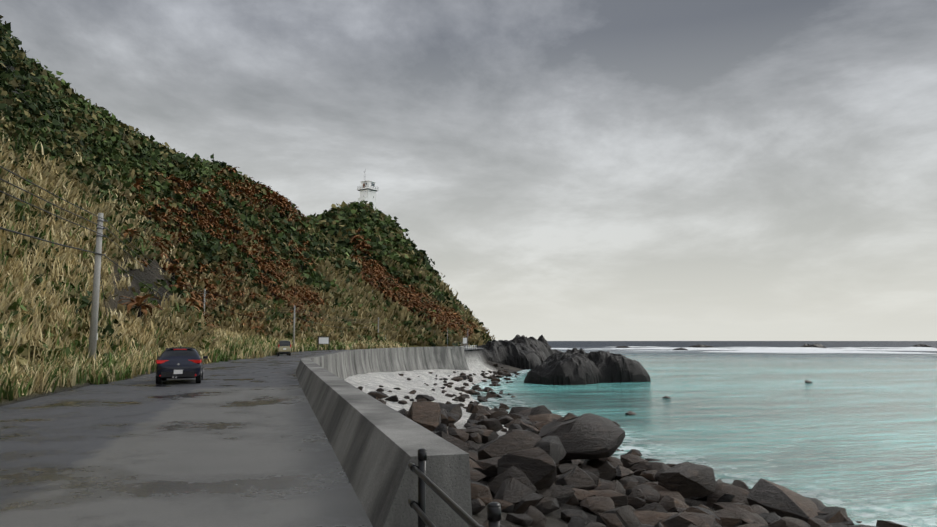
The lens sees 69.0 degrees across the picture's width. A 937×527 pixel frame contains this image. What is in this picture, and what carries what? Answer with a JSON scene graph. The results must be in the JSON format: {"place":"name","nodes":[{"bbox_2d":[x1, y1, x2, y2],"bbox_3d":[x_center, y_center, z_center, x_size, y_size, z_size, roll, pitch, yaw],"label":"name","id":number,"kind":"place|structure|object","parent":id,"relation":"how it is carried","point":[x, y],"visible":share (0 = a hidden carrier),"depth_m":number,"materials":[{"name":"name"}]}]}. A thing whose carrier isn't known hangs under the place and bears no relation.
{"place":"outdoors","nodes":[
{"label":"outdoors","id":0,"kind":"place"},
{"bbox_2d":[0,347,482,526],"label":"road","id":1,"kind":"structure","parent":0,"point":[239,443],"depth_m":10.30,"materials":[{"name":"grey asphalt"}]},
{"bbox_2d":[156,346,207,383],"bbox_3d":[-12.287,4.304,29.189,2.060,1.550,4.090,2,-7,-19],"label":"navy hatchback","id":2,"kind":"object","parent":1,"relation":"on","point":[180,362],"visible":1,"depth_m":27.47,"materials":[{"name":"blue paint"}]},
{"bbox_2d":[275,340,290,355],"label":"kei wagon","id":3,"kind":"object","parent":1,"relation":"on","point":[283,346],"visible":1,"depth_m":78.99,"materials":[{"name":"beige paint"}]},
{"bbox_2d":[296,346,471,526],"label":"seawall","id":4,"kind":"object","parent":1,"relation":"on","point":[376,444],"visible":0.81,"depth_m":8.44,"materials":[{"name":"concrete"}]},
{"bbox_2d":[0,63,713,526],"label":"terrain","id":5,"kind":"structure","parent":0,"point":[476,361],"depth_m":59.01,"materials":[{"name":"grey sand"}]},
{"bbox_2d":[1,52,66,143],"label":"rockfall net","id":6,"kind":"object","parent":5,"relation":"on","point":[9,67],"visible":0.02,"depth_m":56.70,"materials":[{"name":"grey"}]},
{"bbox_2d":[0,166,379,359],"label":"utility poles","id":7,"kind":"object","parent":5,"relation":"on","point":[93,335],"visible":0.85,"depth_m":30.59,"materials":[{"name":"concrete"}]},
{"bbox_2d":[0,113,408,401],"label":"grass tufts","id":8,"kind":"object","parent":5,"relation":"on","point":[33,375],"visible":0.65,"depth_m":37.22,"materials":[{"name":"beige plant"}]},
{"bbox_2d":[0,15,491,369],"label":"shrub foliage","id":9,"kind":"object","parent":5,"relation":"on","point":[79,120],"visible":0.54,"depth_m":125.53,"materials":[{"name":"green plant"}]},
{"bbox_2d":[0,128,494,352],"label":"dry grass","id":10,"kind":"structure","parent":5,"relation":"on","point":[391,333],"depth_m":124.57,"materials":[{"name":"beige plant"}]},
{"bbox_2d":[118,167,489,338],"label":"shrubs","id":11,"kind":"object","parent":5,"relation":"on","point":[375,273],"visible":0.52,"depth_m":142.79,"materials":[{"name":"brown plant"}]},
{"bbox_2d":[353,168,378,210],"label":"lighthouse","id":12,"kind":"object","parent":5,"relation":"on","point":[368,190],"visible":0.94,"depth_m":308.24,"materials":[{"name":"white concrete"}]},
{"bbox_2d":[317,305,474,350],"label":"street furniture","id":13,"kind":"object","parent":5,"relation":"on","point":[323,339],"visible":0.27,"depth_m":120.07,"materials":[{"name":"grey metal"}]},
{"bbox_2d":[543,343,553,354],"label":"rock","id":14,"kind":"object","parent":5,"relation":"on","point":[550,350],"depth_m":236.41,"materials":[{"name":"grey stone"}]},
{"bbox_2d":[358,363,906,526],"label":"beach rocks","id":15,"kind":"object","parent":5,"relation":"on","point":[537,463],"visible":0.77,"depth_m":27.69,"materials":[{"name":"grey stone"}]},
{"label":"road edge beam","id":16,"kind":"object","parent":5,"relation":"on","visible":0},
{"bbox_2d":[408,448,500,526],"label":"railing","id":17,"kind":"object","parent":16,"relation":"on","point":[493,511],"visible":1,"depth_m":4.83,"materials":[{"name":"grey metal"}]},
{"bbox_2d":[0,0,936,340],"label":"sky","id":18,"kind":"structure","parent":0,"point":[571,170],"materials":[{"name":"grey"}]},
{"bbox_2d":[470,341,936,526],"bbox_3d":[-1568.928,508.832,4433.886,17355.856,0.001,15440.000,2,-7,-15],"label":"sea","id":19,"kind":"structure","parent":0,"point":[854,435],"depth_m":69.14,"materials":[{"name":"teal liquid"}]},
{"bbox_2d":[476,340,541,369],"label":"rock outcrop","id":20,"kind":"object","parent":19,"relation":"in","point":[508,353],"visible":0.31,"depth_m":172.90,"materials":[{"name":"grey stone"}]},
{"bbox_2d":[507,334,550,362],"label":"rock outcrop","id":21,"kind":"object","parent":19,"relation":"in","point":[538,348],"visible":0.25,"depth_m":203.93,"materials":[{"name":"grey stone"}]},
{"bbox_2d":[537,335,549,346],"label":"rock","id":22,"kind":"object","parent":21,"relation":"part of","point":[541,338],"visible":0.06,"depth_m":251.70,"materials":[{"name":"grey stone"}]},
{"bbox_2d":[524,348,650,384],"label":"islet rock","id":23,"kind":"object","parent":19,"relation":"in","point":[576,366],"visible":0.56,"depth_m":117.49,"materials":[{"name":"grey stone"}]},
{"bbox_2d":[689,344,713,347],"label":"reef rock","id":24,"kind":"object","parent":19,"relation":"in","point":[701,346],"visible":0.38,"depth_m":659.23,"materials":[{"name":"grey stone"}]},
{"bbox_2d":[551,346,936,353],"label":"breaking waves","id":25,"kind":"object","parent":19,"relation":"on","point":[780,350],"visible":0.88,"depth_m":502.09,"materials":[{"name":"white liquid"}]},
{"bbox_2d":[800,343,825,347],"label":"reef rock","id":26,"kind":"object","parent":19,"relation":"in","point":[816,345],"visible":0.38,"depth_m":616.57,"materials":[{"name":"grey stone"}]},
{"bbox_2d":[912,344,930,346],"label":"reef rock","id":27,"kind":"object","parent":19,"relation":"in","point":[921,345],"visible":0.4,"depth_m":701.41,"materials":[{"name":"grey stone"}]}
]}

